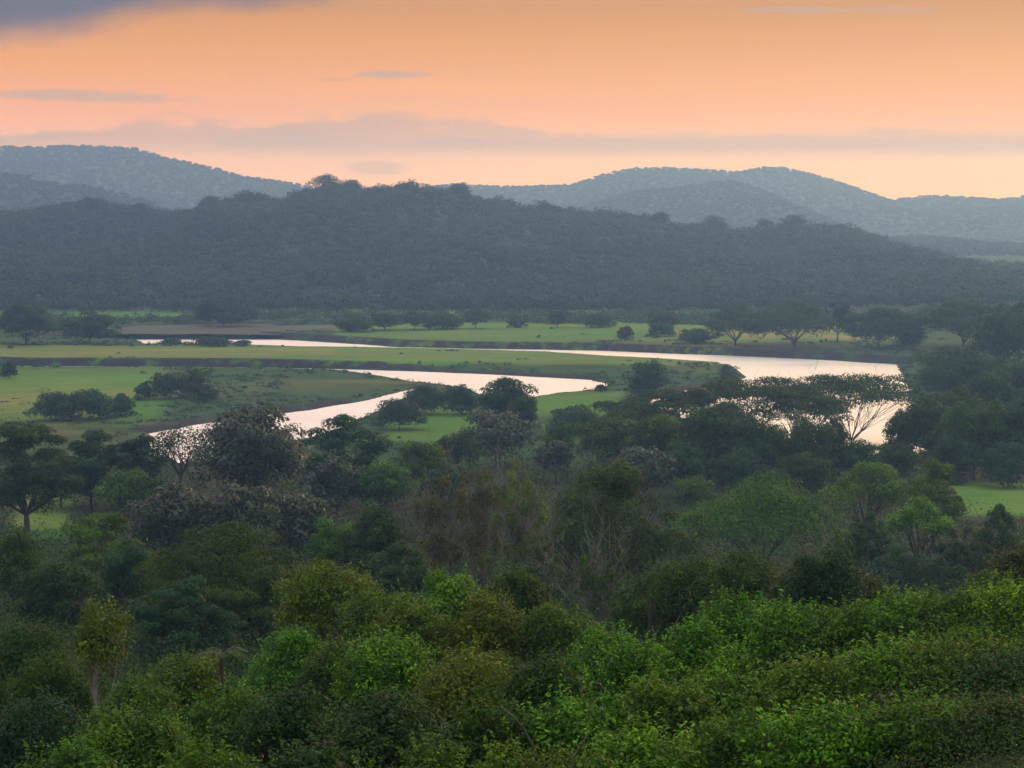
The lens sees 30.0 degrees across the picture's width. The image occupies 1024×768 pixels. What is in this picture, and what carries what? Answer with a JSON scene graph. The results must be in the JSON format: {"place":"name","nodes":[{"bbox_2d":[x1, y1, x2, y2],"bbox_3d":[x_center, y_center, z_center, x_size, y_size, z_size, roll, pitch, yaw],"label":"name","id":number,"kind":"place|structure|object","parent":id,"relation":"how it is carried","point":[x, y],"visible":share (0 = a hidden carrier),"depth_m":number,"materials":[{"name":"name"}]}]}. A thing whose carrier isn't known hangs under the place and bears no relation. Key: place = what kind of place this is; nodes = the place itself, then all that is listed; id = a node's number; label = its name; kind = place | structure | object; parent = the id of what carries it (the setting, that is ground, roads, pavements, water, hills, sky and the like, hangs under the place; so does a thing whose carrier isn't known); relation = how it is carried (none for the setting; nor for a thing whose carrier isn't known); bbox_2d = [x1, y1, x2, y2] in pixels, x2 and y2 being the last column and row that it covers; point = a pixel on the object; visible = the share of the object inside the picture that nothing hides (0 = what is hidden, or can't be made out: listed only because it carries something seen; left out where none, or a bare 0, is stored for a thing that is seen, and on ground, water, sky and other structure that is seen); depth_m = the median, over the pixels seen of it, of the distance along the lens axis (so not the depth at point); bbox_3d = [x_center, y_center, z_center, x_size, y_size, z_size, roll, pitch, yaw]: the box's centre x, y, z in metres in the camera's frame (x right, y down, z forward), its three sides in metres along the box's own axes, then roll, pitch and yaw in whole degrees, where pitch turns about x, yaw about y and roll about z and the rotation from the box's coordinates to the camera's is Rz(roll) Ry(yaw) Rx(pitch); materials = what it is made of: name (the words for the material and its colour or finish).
{"place":"outdoors","nodes":[
{"label":"outdoors","id":0,"kind":"place"},
{"bbox_2d":[0,175,167,210],"bbox_3d":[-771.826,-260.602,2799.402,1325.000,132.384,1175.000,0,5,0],"label":"ridge","id":1,"kind":"structure","parent":0,"point":[2,201],"depth_m":2728.06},
{"bbox_2d":[0,171,186,212],"bbox_3d":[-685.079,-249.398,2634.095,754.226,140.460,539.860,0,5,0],"label":"ridge forest","id":2,"kind":"object","parent":1,"relation":"on","point":[62,189],"visible":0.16,"depth_m":2774.30,"materials":[{"name":"green plant"}]},
{"bbox_2d":[0,148,301,208],"bbox_3d":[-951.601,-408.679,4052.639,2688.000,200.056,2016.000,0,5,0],"label":"distant ridge","id":3,"kind":"structure","parent":0,"point":[51,178],"depth_m":3999.08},
{"bbox_2d":[0,144,315,209],"bbox_3d":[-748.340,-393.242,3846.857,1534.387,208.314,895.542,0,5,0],"label":"ridge forest","id":4,"kind":"object","parent":3,"relation":"on","point":[168,200],"visible":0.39,"depth_m":4028.14,"materials":[{"name":"green plant"}]},
{"bbox_2d":[62,334,923,462],"bbox_3d":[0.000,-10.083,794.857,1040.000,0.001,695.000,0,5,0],"label":"river water","id":5,"kind":"structure","parent":0,"point":[747,365],"depth_m":710.63,"materials":[{"name":"white liquid"}]},
{"bbox_2d":[0,193,1022,334],"bbox_3d":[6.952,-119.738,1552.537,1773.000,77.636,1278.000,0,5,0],"label":"wooded hill","id":6,"kind":"structure","parent":0,"point":[245,329],"depth_m":1141.82,"materials":[{"name":"plant"}]},
{"bbox_2d":[0,179,1023,312],"bbox_3d":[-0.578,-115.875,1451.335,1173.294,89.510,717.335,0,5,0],"label":"forest","id":7,"kind":"object","parent":6,"relation":"on","point":[762,268],"visible":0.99,"depth_m":1370.01,"materials":[{"name":"green plant"}]},
{"bbox_2d":[0,257,1023,767],"bbox_3d":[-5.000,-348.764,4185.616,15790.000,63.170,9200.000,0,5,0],"label":"ground","id":8,"kind":"structure","parent":0,"point":[110,371],"depth_m":714.74,"materials":[{"name":"plant"}]},
{"bbox_2d":[0,526,48,618],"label":"forest tree","id":9,"kind":"object","parent":8,"relation":"on","point":[15,557],"visible":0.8,"depth_m":174.91,"materials":[{"name":"green plant"}]},
{"bbox_2d":[0,422,86,532],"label":"tiered tree","id":10,"kind":"object","parent":8,"relation":"on","point":[19,484],"visible":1,"depth_m":310.25,"materials":[{"name":"green plant"}]},
{"bbox_2d":[0,673,95,767],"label":"leafy shrub","id":11,"kind":"object","parent":8,"relation":"on","point":[12,750],"visible":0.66,"depth_m":44.33,"materials":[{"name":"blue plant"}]},
{"bbox_2d":[0,612,99,722],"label":"leafy shrub","id":12,"kind":"object","parent":8,"relation":"on","point":[16,646],"visible":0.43,"depth_m":66.72,"materials":[{"name":"green plant"}]},
{"bbox_2d":[0,647,114,736],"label":"leafy shrub","id":13,"kind":"object","parent":8,"relation":"on","point":[55,676],"visible":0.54,"depth_m":62.58,"materials":[{"name":"green plant"}]},
{"bbox_2d":[9,560,108,636],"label":"forest tree","id":14,"kind":"object","parent":8,"relation":"on","point":[52,587],"visible":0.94,"depth_m":148.03,"materials":[{"name":"green plant"}]},
{"bbox_2d":[14,716,161,767],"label":"leafy shrub","id":15,"kind":"object","parent":8,"relation":"on","point":[93,757],"visible":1,"depth_m":28.66,"materials":[{"name":"green plant"}]},
{"bbox_2d":[48,428,131,510],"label":"tiered tree","id":16,"kind":"object","parent":8,"relation":"on","point":[93,474],"visible":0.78,"depth_m":357.33,"materials":[{"name":"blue plant"}]},
{"bbox_2d":[70,593,135,720],"bbox_3d":[-12.878,9.325,59.948,2.069,5.597,1.998,0,5,0],"label":"pale trunk tree","id":17,"kind":"object","parent":8,"relation":"on","point":[93,633],"visible":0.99,"depth_m":59.67,"materials":[{"name":"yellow plant"}]},
{"bbox_2d":[58,510,157,604],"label":"tiered tree","id":18,"kind":"object","parent":8,"relation":"on","point":[91,556],"visible":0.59,"depth_m":202.04,"materials":[{"name":"green plant"}]},
{"bbox_2d":[28,688,202,767],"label":"leafy shrub","id":19,"kind":"object","parent":8,"relation":"on","point":[148,741],"visible":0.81,"depth_m":36.40,"materials":[{"name":"green plant"}]},
{"bbox_2d":[91,535,159,629],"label":"forest tree","id":20,"kind":"object","parent":8,"relation":"on","point":[120,576],"visible":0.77,"depth_m":162.22,"materials":[{"name":"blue plant"}]},
{"bbox_2d":[78,664,186,762],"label":"leafy shrub","id":21,"kind":"object","parent":8,"relation":"on","point":[153,696],"visible":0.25,"depth_m":50.58,"materials":[{"name":"green plant"}]},
{"bbox_2d":[121,480,217,572],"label":"glossy leaved tree","id":22,"kind":"object","parent":8,"relation":"on","point":[178,516],"visible":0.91,"depth_m":243.15,"materials":[{"name":"green plant"}]},
{"bbox_2d":[125,574,247,666],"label":"tiered tree","id":23,"kind":"object","parent":8,"relation":"on","point":[185,587],"visible":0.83,"depth_m":129.20,"materials":[{"name":"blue plant"}]},
{"bbox_2d":[140,641,243,760],"bbox_3d":[-9.984,10.171,57.053,4.015,4.942,3.412,-2,6,-19],"label":"leafy shrub","id":24,"kind":"object","parent":8,"relation":"on","point":[181,678],"visible":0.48,"depth_m":56.44,"materials":[{"name":"green plant"}]},
{"bbox_2d":[114,519,320,660],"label":"tiered tree","id":25,"kind":"object","parent":8,"relation":"on","point":[225,592],"visible":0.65,"depth_m":140.54,"materials":[{"name":"green plant"}]},
{"bbox_2d":[162,672,278,767],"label":"leafy shrub","id":26,"kind":"object","parent":8,"relation":"on","point":[221,716],"visible":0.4,"depth_m":42.60,"materials":[{"name":"green plant"}]},
{"bbox_2d":[202,481,284,554],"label":"glossy leaved tree","id":27,"kind":"object","parent":8,"relation":"on","point":[236,503],"visible":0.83,"depth_m":243.54,"materials":[{"name":"green plant"}]},
{"bbox_2d":[186,400,312,495],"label":"glossy leaved tree","id":28,"kind":"object","parent":8,"relation":"on","point":[242,440],"visible":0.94,"depth_m":325.41,"materials":[{"name":"green plant"}]},
{"bbox_2d":[214,676,342,767],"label":"leafy shrub","id":29,"kind":"object","parent":8,"relation":"on","point":[297,716],"visible":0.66,"depth_m":38.44,"materials":[{"name":"green plant"}]},
{"bbox_2d":[234,616,330,711],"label":"leafy shrub","id":30,"kind":"object","parent":8,"relation":"on","point":[281,661],"visible":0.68,"depth_m":62.55,"materials":[{"name":"green plant"}]},
{"bbox_2d":[262,492,347,567],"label":"glossy leaved tree","id":31,"kind":"object","parent":8,"relation":"on","point":[298,519],"visible":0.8,"depth_m":249.18,"materials":[{"name":"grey plant"}]},
{"bbox_2d":[230,724,396,767],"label":"leafy shrub","id":32,"kind":"object","parent":8,"relation":"on","point":[304,758],"visible":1,"depth_m":28.34,"materials":[{"name":"green plant"}]},
{"bbox_2d":[271,628,365,725],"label":"leafy shrub","id":33,"kind":"object","parent":8,"relation":"on","point":[317,666],"visible":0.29,"depth_m":52.46,"materials":[{"name":"green plant"}]},
{"bbox_2d":[268,549,382,647],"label":"leafy shrub","id":34,"kind":"object","parent":8,"relation":"on","point":[321,591],"visible":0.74,"depth_m":72.16,"materials":[{"name":"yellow plant"}]},
{"bbox_2d":[299,452,366,520],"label":"glossy leaved tree","id":35,"kind":"object","parent":8,"relation":"on","point":[338,474],"visible":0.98,"depth_m":331.68,"materials":[{"name":"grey plant"}]},
{"bbox_2d":[297,413,392,504],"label":"tiered tree","id":36,"kind":"object","parent":8,"relation":"on","point":[337,439],"visible":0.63,"depth_m":363.09,"materials":[{"name":"green plant"}]},
{"bbox_2d":[319,580,404,682],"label":"leafy shrub","id":37,"kind":"object","parent":8,"relation":"on","point":[360,615],"visible":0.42,"depth_m":66.54,"materials":[{"name":"green plant"}]},
{"bbox_2d":[283,676,453,767],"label":"leafy shrub","id":38,"kind":"object","parent":8,"relation":"on","point":[366,732],"visible":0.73,"depth_m":34.26,"materials":[{"name":"green plant"}]},
{"bbox_2d":[333,504,411,594],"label":"forest tree","id":39,"kind":"object","parent":8,"relation":"on","point":[365,535],"visible":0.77,"depth_m":194.05,"materials":[{"name":"green plant"}]},
{"bbox_2d":[322,624,436,730],"bbox_3d":[-3.083,7.810,47.064,3.536,4.171,3.775,0,5,0],"label":"leafy shrub","id":40,"kind":"object","parent":8,"relation":"on","point":[391,663],"visible":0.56,"depth_m":46.15,"materials":[{"name":"green plant"}]},
{"bbox_2d":[350,459,420,521],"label":"forest tree","id":41,"kind":"object","parent":8,"relation":"on","point":[376,485],"visible":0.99,"depth_m":333.43,"materials":[{"name":"green plant"}]},
{"bbox_2d":[357,540,436,602],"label":"tiered tree","id":42,"kind":"object","parent":8,"relation":"on","point":[399,547],"visible":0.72,"depth_m":174.95,"materials":[{"name":"green plant"}]},
{"bbox_2d":[367,578,463,675],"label":"leafy shrub","id":43,"kind":"object","parent":8,"relation":"on","point":[400,618],"visible":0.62,"depth_m":62.51,"materials":[{"name":"green plant"}]},
{"bbox_2d":[375,402,483,586],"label":"twiggy tree","id":44,"kind":"object","parent":8,"relation":"on","point":[439,548],"visible":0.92,"depth_m":203.55,"materials":[{"name":"green plant"}]},
{"bbox_2d":[393,560,507,671],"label":"leafy shrub","id":45,"kind":"object","parent":8,"relation":"on","point":[449,592],"visible":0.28,"depth_m":70.63,"materials":[{"name":"green plant"}]},
{"bbox_2d":[405,635,518,746],"bbox_3d":[-1.207,7.656,44.698,3.956,3.826,4.005,0,5,0],"label":"leafy shrub","id":46,"kind":"object","parent":8,"relation":"on","point":[447,677],"visible":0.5,"depth_m":44.05,"materials":[{"name":"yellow plant"}]},
{"bbox_2d":[0,305,930,325],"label":"hedgerow","id":47,"kind":"object","parent":8,"relation":"on","point":[698,318],"visible":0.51,"depth_m":1046.01,"materials":[{"name":"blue plant"}]},
{"bbox_2d":[400,680,545,767],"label":"leafy shrub","id":48,"kind":"object","parent":8,"relation":"on","point":[476,729],"visible":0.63,"depth_m":32.30,"materials":[{"name":"green plant"}]},
{"bbox_2d":[411,399,536,590],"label":"twiggy tree","id":49,"kind":"object","parent":8,"relation":"on","point":[481,524],"visible":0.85,"depth_m":208.61,"materials":[{"name":"green plant"}]},
{"bbox_2d":[429,583,526,678],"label":"leafy shrub","id":50,"kind":"object","parent":8,"relation":"on","point":[494,629],"visible":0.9,"depth_m":62.45,"materials":[{"name":"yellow plant"}]},
{"bbox_2d":[458,408,545,465],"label":"glossy leaved tree","id":51,"kind":"object","parent":8,"relation":"on","point":[490,425],"visible":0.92,"depth_m":436.56,"materials":[{"name":"green plant"}]},
{"bbox_2d":[0,312,1022,466],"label":"reeds","id":52,"kind":"object","parent":8,"relation":"on","point":[904,367],"visible":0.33,"depth_m":703.59,"materials":[{"name":"green plant"}]},
{"bbox_2d":[0,441,1023,697],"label":"undergrowth","id":53,"kind":"object","parent":8,"relation":"on","point":[140,671],"visible":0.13,"depth_m":282.48,"materials":[{"name":"green plant"}]},
{"bbox_2d":[0,596,1023,767],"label":"undergrowth","id":54,"kind":"object","parent":8,"relation":"on","point":[986,748],"visible":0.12,"depth_m":32.78,"materials":[{"name":"green plant"}]},
{"bbox_2d":[464,435,564,580],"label":"twiggy tree","id":55,"kind":"object","parent":8,"relation":"on","point":[514,528],"visible":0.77,"depth_m":203.26,"materials":[{"name":"green plant"}]},
{"bbox_2d":[475,521,567,677],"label":"leafy shrub","id":56,"kind":"object","parent":8,"relation":"on","point":[526,586],"visible":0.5,"depth_m":78.60,"materials":[{"name":"green plant"}]},
{"bbox_2d":[475,633,604,742],"bbox_3d":[0.574,7.484,42.798,3.288,3.704,3.694,0,5,0],"label":"leafy shrub","id":57,"kind":"object","parent":8,"relation":"on","point":[533,681],"visible":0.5,"depth_m":42.39,"materials":[{"name":"green plant"}]},
{"bbox_2d":[467,707,619,767],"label":"leafy shrub","id":58,"kind":"object","parent":8,"relation":"on","point":[521,761],"visible":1,"depth_m":26.53,"materials":[{"name":"green plant"}]},
{"bbox_2d":[497,598,608,678],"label":"leafy shrub","id":59,"kind":"object","parent":8,"relation":"on","point":[539,630],"visible":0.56,"depth_m":62.31,"materials":[{"name":"green plant"}]},
{"bbox_2d":[494,669,643,764],"bbox_3d":[1.006,6.497,32.823,3.005,3.236,3.145,0,5,0],"label":"leafy shrub","id":60,"kind":"object","parent":8,"relation":"on","point":[569,718],"visible":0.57,"depth_m":32.35,"materials":[{"name":"green plant"}]},
{"bbox_2d":[539,476,638,632],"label":"twiggy tree","id":61,"kind":"object","parent":8,"relation":"on","point":[589,575],"visible":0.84,"depth_m":153.29,"materials":[{"name":"green plant"}]},
{"bbox_2d":[532,414,672,619],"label":"tiered tree","id":62,"kind":"object","parent":8,"relation":"on","point":[616,472],"visible":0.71,"depth_m":185.20,"materials":[{"name":"green plant"}]},
{"bbox_2d":[552,706,709,767],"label":"vine covered shrub","id":63,"kind":"object","parent":8,"relation":"on","point":[632,750],"visible":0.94,"depth_m":28.41,"materials":[{"name":"green plant"}]},
{"bbox_2d":[582,626,687,707],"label":"vine covered shrub","id":64,"kind":"object","parent":8,"relation":"on","point":[635,661],"visible":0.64,"depth_m":46.44,"materials":[{"name":"green plant"}]},
{"bbox_2d":[597,559,684,650],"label":"leafy shrub","id":65,"kind":"object","parent":8,"relation":"on","point":[632,613],"visible":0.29,"depth_m":92.77,"materials":[{"name":"green plant"}]},
{"bbox_2d":[601,658,727,753],"bbox_3d":[2.836,6.560,35.604,2.925,2.859,2.905,-3,6,-34],"label":"vine covered shrub","id":66,"kind":"object","parent":8,"relation":"on","point":[674,709],"visible":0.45,"depth_m":35.38,"materials":[{"name":"green plant"}]},
{"bbox_2d":[634,549,730,648],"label":"leafy shrub","id":67,"kind":"object","parent":8,"relation":"on","point":[681,586],"visible":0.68,"depth_m":88.57,"materials":[{"name":"green plant"}]},
{"bbox_2d":[651,611,743,691],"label":"vine covered shrub","id":68,"kind":"object","parent":8,"relation":"on","point":[688,642],"visible":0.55,"depth_m":48.50,"materials":[{"name":"green plant"}]},
{"bbox_2d":[668,404,741,482],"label":"forest tree","id":69,"kind":"object","parent":8,"relation":"on","point":[710,423],"visible":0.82,"depth_m":392.18,"materials":[{"name":"green plant"}]},
{"bbox_2d":[642,695,814,767],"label":"vine covered shrub","id":70,"kind":"object","parent":8,"relation":"on","point":[727,754],"visible":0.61,"depth_m":29.43,"materials":[{"name":"green plant"}]},
{"bbox_2d":[663,635,795,744],"bbox_3d":[4.435,6.362,38.786,3.277,2.535,3.148,-1,5,-15],"label":"vine covered shrub","id":71,"kind":"object","parent":8,"relation":"on","point":[724,689],"visible":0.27,"depth_m":38.37,"materials":[{"name":"green plant"}]},
{"bbox_2d":[684,577,792,679],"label":"vine covered shrub","id":72,"kind":"object","parent":8,"relation":"on","point":[733,620],"visible":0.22,"depth_m":50.45,"materials":[{"name":"green plant"}]},
{"bbox_2d":[688,535,788,649],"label":"leafy shrub","id":73,"kind":"object","parent":8,"relation":"on","point":[753,580],"visible":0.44,"depth_m":84.67,"materials":[{"name":"green plant"}]},
{"bbox_2d":[668,466,849,571],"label":"flat topped tree","id":74,"kind":"object","parent":8,"relation":"on","point":[780,498],"visible":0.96,"depth_m":240.21,"materials":[{"name":"green plant"}]},
{"bbox_2d":[690,366,860,429],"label":"acacia tree","id":75,"kind":"object","parent":8,"relation":"on","point":[728,388],"visible":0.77,"depth_m":476.38,"materials":[{"name":"green plant"}]},
{"bbox_2d":[719,589,841,676],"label":"vine covered shrub","id":76,"kind":"object","parent":8,"relation":"on","point":[778,619],"visible":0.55,"depth_m":47.46,"materials":[{"name":"green plant"}]},
{"bbox_2d":[743,301,846,345],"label":"umbrella tree","id":77,"kind":"object","parent":8,"relation":"on","point":[795,315],"visible":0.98,"depth_m":817.21,"materials":[{"name":"green plant"}]},
{"bbox_2d":[737,641,889,738],"bbox_3d":[5.788,6.011,36.624,2.790,2.262,2.901,4,6,35],"label":"vine covered shrub","id":78,"kind":"object","parent":8,"relation":"on","point":[796,681],"visible":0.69,"depth_m":36.41,"materials":[{"name":"green plant"}]},
{"bbox_2d":[768,536,878,621],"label":"leafy shrub","id":79,"kind":"object","parent":8,"relation":"on","point":[822,580],"visible":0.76,"depth_m":70.28,"materials":[{"name":"green plant"}]},
{"bbox_2d":[731,685,927,767],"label":"vine covered shrub","id":80,"kind":"object","parent":8,"relation":"on","point":[846,735],"visible":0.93,"depth_m":28.23,"materials":[{"name":"green plant"}]},
{"bbox_2d":[776,592,892,663],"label":"vine covered shrub","id":81,"kind":"object","parent":8,"relation":"on","point":[833,629],"visible":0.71,"depth_m":46.36,"materials":[{"name":"green plant"}]},
{"bbox_2d":[775,365,929,441],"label":"acacia tree","id":82,"kind":"object","parent":8,"relation":"on","point":[850,386],"visible":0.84,"depth_m":498.39,"materials":[{"name":"green plant"}]},
{"bbox_2d":[817,460,913,534],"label":"flat topped tree","id":83,"kind":"object","parent":8,"relation":"on","point":[886,485],"visible":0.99,"depth_m":295.17,"materials":[{"name":"green plant"}]},
{"bbox_2d":[836,306,919,347],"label":"valley tree","id":84,"kind":"object","parent":8,"relation":"on","point":[884,321],"visible":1,"depth_m":815.44,"materials":[{"name":"green plant"}]},
{"bbox_2d":[822,626,958,700],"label":"vine covered shrub","id":85,"kind":"object","parent":8,"relation":"on","point":[872,658],"visible":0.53,"depth_m":37.33,"materials":[{"name":"green plant"}]},
{"bbox_2d":[839,580,946,656],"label":"vine covered shrub","id":86,"kind":"object","parent":8,"relation":"on","point":[889,614],"visible":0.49,"depth_m":46.21,"materials":[{"name":"green plant"}]},
{"bbox_2d":[877,494,959,563],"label":"flat topped tree","id":87,"kind":"object","parent":8,"relation":"on","point":[912,514],"visible":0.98,"depth_m":242.19,"materials":[{"name":"green plant"}]},
{"bbox_2d":[847,678,998,767],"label":"vine covered shrub","id":88,"kind":"object","parent":8,"relation":"on","point":[899,713],"visible":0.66,"depth_m":28.21,"materials":[{"name":"green plant"}]},
{"bbox_2d":[904,456,966,548],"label":"tiered tree","id":89,"kind":"object","parent":8,"relation":"on","point":[928,481],"visible":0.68,"depth_m":296.02,"materials":[{"name":"green plant"}]},
{"bbox_2d":[892,580,997,648],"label":"vine covered shrub","id":90,"kind":"object","parent":8,"relation":"on","point":[944,606],"visible":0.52,"depth_m":45.27,"materials":[{"name":"green plant"}]},
{"bbox_2d":[886,625,1023,690],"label":"vine covered shrub","id":91,"kind":"object","parent":8,"relation":"on","point":[930,648],"visible":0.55,"depth_m":36.56,"materials":[{"name":"green plant"}]},
{"bbox_2d":[892,347,1023,394],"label":"forest tree","id":92,"kind":"object","parent":8,"relation":"on","point":[965,368],"visible":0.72,"depth_m":571.23,"materials":[{"name":"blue plant"}]},
{"bbox_2d":[903,682,1023,754],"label":"leafy shrub","id":93,"kind":"object","parent":8,"relation":"on","point":[993,709],"visible":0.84,"depth_m":27.31,"materials":[{"name":"green plant"}]},
{"bbox_2d":[933,396,1010,480],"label":"forest tree","id":94,"kind":"object","parent":8,"relation":"on","point":[971,422],"visible":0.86,"depth_m":407.42,"materials":[{"name":"green plant"}]},
{"bbox_2d":[949,569,1023,652],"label":"vine covered shrub","id":95,"kind":"object","parent":8,"relation":"on","point":[1011,604],"visible":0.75,"depth_m":44.13,"materials":[{"name":"green plant"}]},
{"bbox_2d":[961,310,1023,365],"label":"forest tree","id":96,"kind":"object","parent":8,"relation":"on","point":[1000,333],"visible":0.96,"depth_m":669.02,"materials":[{"name":"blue plant"}]},
{"bbox_2d":[0,0,1023,199],"label":"sky","id":97,"kind":"structure","parent":0,"point":[893,99],"materials":[{"name":"orange"}]},
{"bbox_2d":[435,169,1023,237],"bbox_3d":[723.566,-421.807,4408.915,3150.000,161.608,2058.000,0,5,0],"label":"distant right ridge","id":98,"kind":"structure","parent":0,"point":[902,220],"depth_m":4140.86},
{"bbox_2d":[399,166,1023,240],"bbox_3d":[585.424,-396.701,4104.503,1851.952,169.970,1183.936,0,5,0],"label":"ridge forest","id":99,"kind":"object","parent":98,"relation":"on","point":[949,209],"visible":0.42,"depth_m":4345.25,"materials":[{"name":"green plant"}]},
{"bbox_2d":[582,186,1022,241],"bbox_3d":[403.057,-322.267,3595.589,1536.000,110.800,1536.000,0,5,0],"label":"ridge","id":100,"kind":"structure","parent":0,"point":[745,214],"depth_m":3261.13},
{"bbox_2d":[575,178,997,241],"bbox_3d":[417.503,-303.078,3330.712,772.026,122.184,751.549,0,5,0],"label":"ridge forest","id":101,"kind":"object","parent":100,"relation":"on","point":[768,197],"visible":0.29,"depth_m":3425.28,"materials":[{"name":"green plant"}]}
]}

